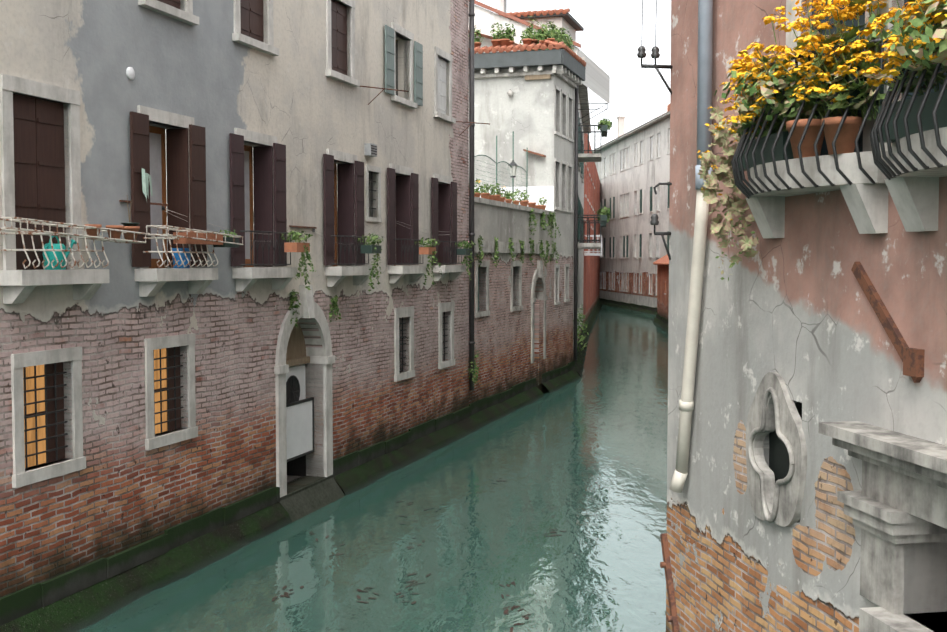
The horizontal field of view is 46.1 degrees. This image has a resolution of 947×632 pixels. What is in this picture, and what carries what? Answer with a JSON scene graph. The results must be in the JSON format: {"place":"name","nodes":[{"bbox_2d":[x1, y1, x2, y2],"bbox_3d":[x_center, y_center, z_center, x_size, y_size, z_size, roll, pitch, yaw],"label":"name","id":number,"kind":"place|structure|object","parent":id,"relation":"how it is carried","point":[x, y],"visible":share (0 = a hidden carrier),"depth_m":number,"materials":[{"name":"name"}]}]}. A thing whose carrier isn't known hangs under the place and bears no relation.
{"place":"outdoors","nodes":[
{"label":"outdoors","id":0,"kind":"place"},
{"bbox_2d":[78,305,667,631],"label":"canal water","id":1,"kind":"structure","parent":0,"point":[582,462],"depth_m":15.53,"materials":[{"name":"teal liquid"}]},
{"bbox_2d":[0,0,468,607],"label":"building wall","id":2,"kind":"structure","parent":1,"relation":"on","point":[122,490],"depth_m":14.91,"materials":[{"name":"grey paint"}]},
{"bbox_2d":[142,168,152,200],"bbox_3d":[-3.856,-1.538,13.151,0.055,0.404,0.197,0,3,9],"label":"hanging cloth","id":3,"kind":"object","parent":2,"relation":"attached to","point":[146,178],"visible":1,"depth_m":13.10,"materials":[{"name":"white fabric"}]},
{"bbox_2d":[23,39,397,482],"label":"window panes","id":4,"kind":"structure","parent":2,"relation":"in","point":[300,428],"depth_m":14.12,"materials":[{"name":"yellow glass"}]},
{"bbox_2d":[0,0,464,497],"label":"trim","id":5,"kind":"structure","parent":2,"relation":"attached to","point":[19,286],"depth_m":14.23,"materials":[{"name":"grey stone"}]},
{"bbox_2d":[0,217,461,268],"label":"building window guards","id":6,"kind":"object","parent":5,"relation":"on","point":[32,232],"visible":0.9,"depth_m":13.02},
{"bbox_2d":[42,223,471,269],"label":"potted plants","id":7,"kind":"object","parent":6,"relation":"attached to","point":[298,246],"visible":0.85,"depth_m":13.74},
{"bbox_2d":[127,198,477,386],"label":"potted plants","id":8,"kind":"object","parent":7,"relation":"in","point":[296,238],"visible":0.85,"depth_m":18.55,"materials":[{"name":"green plant"}]},
{"bbox_2d":[13,0,456,269],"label":"window shutters","id":9,"kind":"object","parent":2,"relation":"attached to","point":[39,159],"visible":0.79,"depth_m":15.37,"materials":[{"name":"brown wood"}]},
{"bbox_2d":[23,172,447,468],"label":"window grilles","id":10,"kind":"object","parent":2,"relation":"attached to","point":[35,390],"visible":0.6,"depth_m":11.92,"materials":[{"name":"black metal"}]},
{"bbox_2d":[126,67,376,156],"bbox_3d":[-2.872,-2.875,16.437,0.128,0.383,7.445,1,3,17],"label":"building vent and box","id":11,"kind":"object","parent":2,"relation":"attached to","point":[370,149],"visible":1,"depth_m":19.71,"materials":[{"name":"white plastic"}]},
{"bbox_2d":[286,364,305,403],"bbox_3d":[-3.038,1.214,17.817,0.321,0.800,1.030,1,3,17],"label":"air conditioner unit","id":12,"kind":"object","parent":2,"relation":"attached to","point":[295,384],"visible":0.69,"depth_m":17.91,"materials":[{"name":"white paint"}]},
{"bbox_2d":[119,85,489,243],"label":"clothes lines","id":13,"kind":"object","parent":2,"relation":"attached to","point":[164,205],"visible":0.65,"depth_m":17.72,"materials":[{"name":"grey metal"}]},
{"bbox_2d":[468,0,712,492],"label":"drain pipes","id":14,"kind":"object","parent":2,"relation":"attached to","point":[704,104],"visible":0.92,"depth_m":9.85,"materials":[{"name":"grey metal"}]},
{"bbox_2d":[0,298,667,631],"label":"quay base","id":15,"kind":"object","parent":1,"relation":"on","point":[84,596],"visible":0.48,"depth_m":15.12,"materials":[{"name":"stone"}]},
{"bbox_2d":[165,66,573,369],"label":"building wall","id":16,"kind":"structure","parent":1,"relation":"in","point":[525,112],"depth_m":34.40,"materials":[{"name":"white paint"}]},
{"bbox_2d":[474,85,573,362],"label":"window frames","id":17,"kind":"structure","parent":16,"relation":"attached to","point":[489,246],"depth_m":32.76,"materials":[{"name":"grey stone"}]},
{"bbox_2d":[474,49,584,88],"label":"cornice","id":18,"kind":"structure","parent":16,"relation":"attached to","point":[568,69],"depth_m":33.94,"materials":[{"name":"grey stone"}]},
{"bbox_2d":[474,38,607,226],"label":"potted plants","id":19,"kind":"object","parent":16,"relation":"attached to","point":[513,165],"visible":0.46,"depth_m":33.03,"materials":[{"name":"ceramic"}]},
{"bbox_2d":[474,15,611,378],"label":"terrace plants","id":20,"kind":"object","parent":19,"relation":"on","point":[553,32],"visible":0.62,"depth_m":33.91,"materials":[{"name":"green plant"}]},
{"bbox_2d":[253,202,553,403],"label":"building wall","id":21,"kind":"structure","parent":1,"relation":"in","point":[502,338],"depth_m":28.98,"materials":[{"name":"brick"}]},
{"bbox_2d":[478,267,544,384],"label":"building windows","id":22,"kind":"structure","parent":21,"relation":"in","point":[538,327],"depth_m":32.42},
{"bbox_2d":[272,479,565,631],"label":"floating weed","id":23,"kind":"object","parent":1,"relation":"on","point":[359,597],"visible":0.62,"depth_m":13.23,"materials":[{"name":"green plant"}]},
{"bbox_2d":[337,32,590,359],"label":"building","id":24,"kind":"structure","parent":1,"relation":"in","point":[582,93],"depth_m":46.67,"materials":[{"name":"paint"}]},
{"bbox_2d":[474,0,609,103],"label":"building","id":25,"kind":"structure","parent":24,"relation":"on","point":[597,80],"depth_m":37.94,"materials":[{"name":"paint"}]},
{"bbox_2d":[583,134,599,323],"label":"red building","id":26,"kind":"structure","parent":1,"relation":"in","point":[591,282],"depth_m":71.03,"materials":[{"name":"red paint"}]},
{"bbox_2d":[595,114,669,297],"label":"building wall","id":27,"kind":"structure","parent":1,"relation":"in","point":[646,174],"depth_m":86.39,"materials":[{"name":"grey paint"}]},
{"bbox_2d":[657,265,668,319],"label":"shed","id":28,"kind":"structure","parent":1,"relation":"in","point":[663,290],"depth_m":66.64,"materials":[{"name":"brick"}]},
{"bbox_2d":[474,8,668,264],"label":"roof tiles","id":29,"kind":"object","parent":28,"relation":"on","point":[551,45],"visible":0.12,"depth_m":34.15,"materials":[{"name":"tile"}]},
{"bbox_2d":[666,0,946,631],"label":"building wall","id":30,"kind":"structure","parent":1,"relation":"in","point":[793,308],"depth_m":8.27,"materials":[{"name":"paint"}]},
{"bbox_2d":[637,0,672,259],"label":"utility insulators","id":31,"kind":"object","parent":30,"relation":"attached to","point":[655,54],"visible":0.98,"depth_m":10.49,"materials":[{"name":"metal"}]},
{"bbox_2d":[697,0,946,280],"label":"balcony flowers","id":32,"kind":"object","parent":30,"relation":"attached to","point":[903,43],"visible":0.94,"depth_m":6.97,"materials":[{"name":"yellow plant"}]},
{"bbox_2d":[746,0,946,631],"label":"stone trim","id":33,"kind":"structure","parent":30,"relation":"attached to","point":[895,504],"depth_m":6.78,"materials":[{"name":"white stone"}]},
{"bbox_2d":[731,0,946,198],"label":"balcony rails","id":34,"kind":"object","parent":33,"relation":"on","point":[886,170],"visible":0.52,"depth_m":6.67,"materials":[{"name":"black metal"}]},
{"bbox_2d":[738,66,946,170],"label":"flower pots","id":35,"kind":"object","parent":33,"relation":"on","point":[847,135],"visible":0.54,"depth_m":6.84,"materials":[{"name":"orange ceramic"}]},
{"bbox_2d":[167,0,670,262],"label":"sky","id":36,"kind":"structure","parent":0,"point":[612,35],"materials":[{"name":"white"}]},
{"bbox_2d":[577,112,601,317],"bbox_3d":[4.576,-3.867,44.756,1.100,7.500,14.840,0,3,7],"label":"balcony","id":37,"kind":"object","parent":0,"point":[583,243],"visible":0.77,"depth_m":39.27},
{"bbox_2d":[584,162,601,255],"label":"building","id":38,"kind":"structure","parent":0,"point":[588,253],"depth_m":58.21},
{"bbox_2d":[592,104,669,307],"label":"building","id":39,"kind":"structure","parent":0,"point":[631,298],"depth_m":88.85,"materials":[{"name":"white paint"}]},
{"bbox_2d":[660,0,946,631],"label":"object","id":40,"kind":"object","parent":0,"point":[912,359],"visible":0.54,"depth_m":7.01,"materials":[{"name":"brown metal"}]}
]}

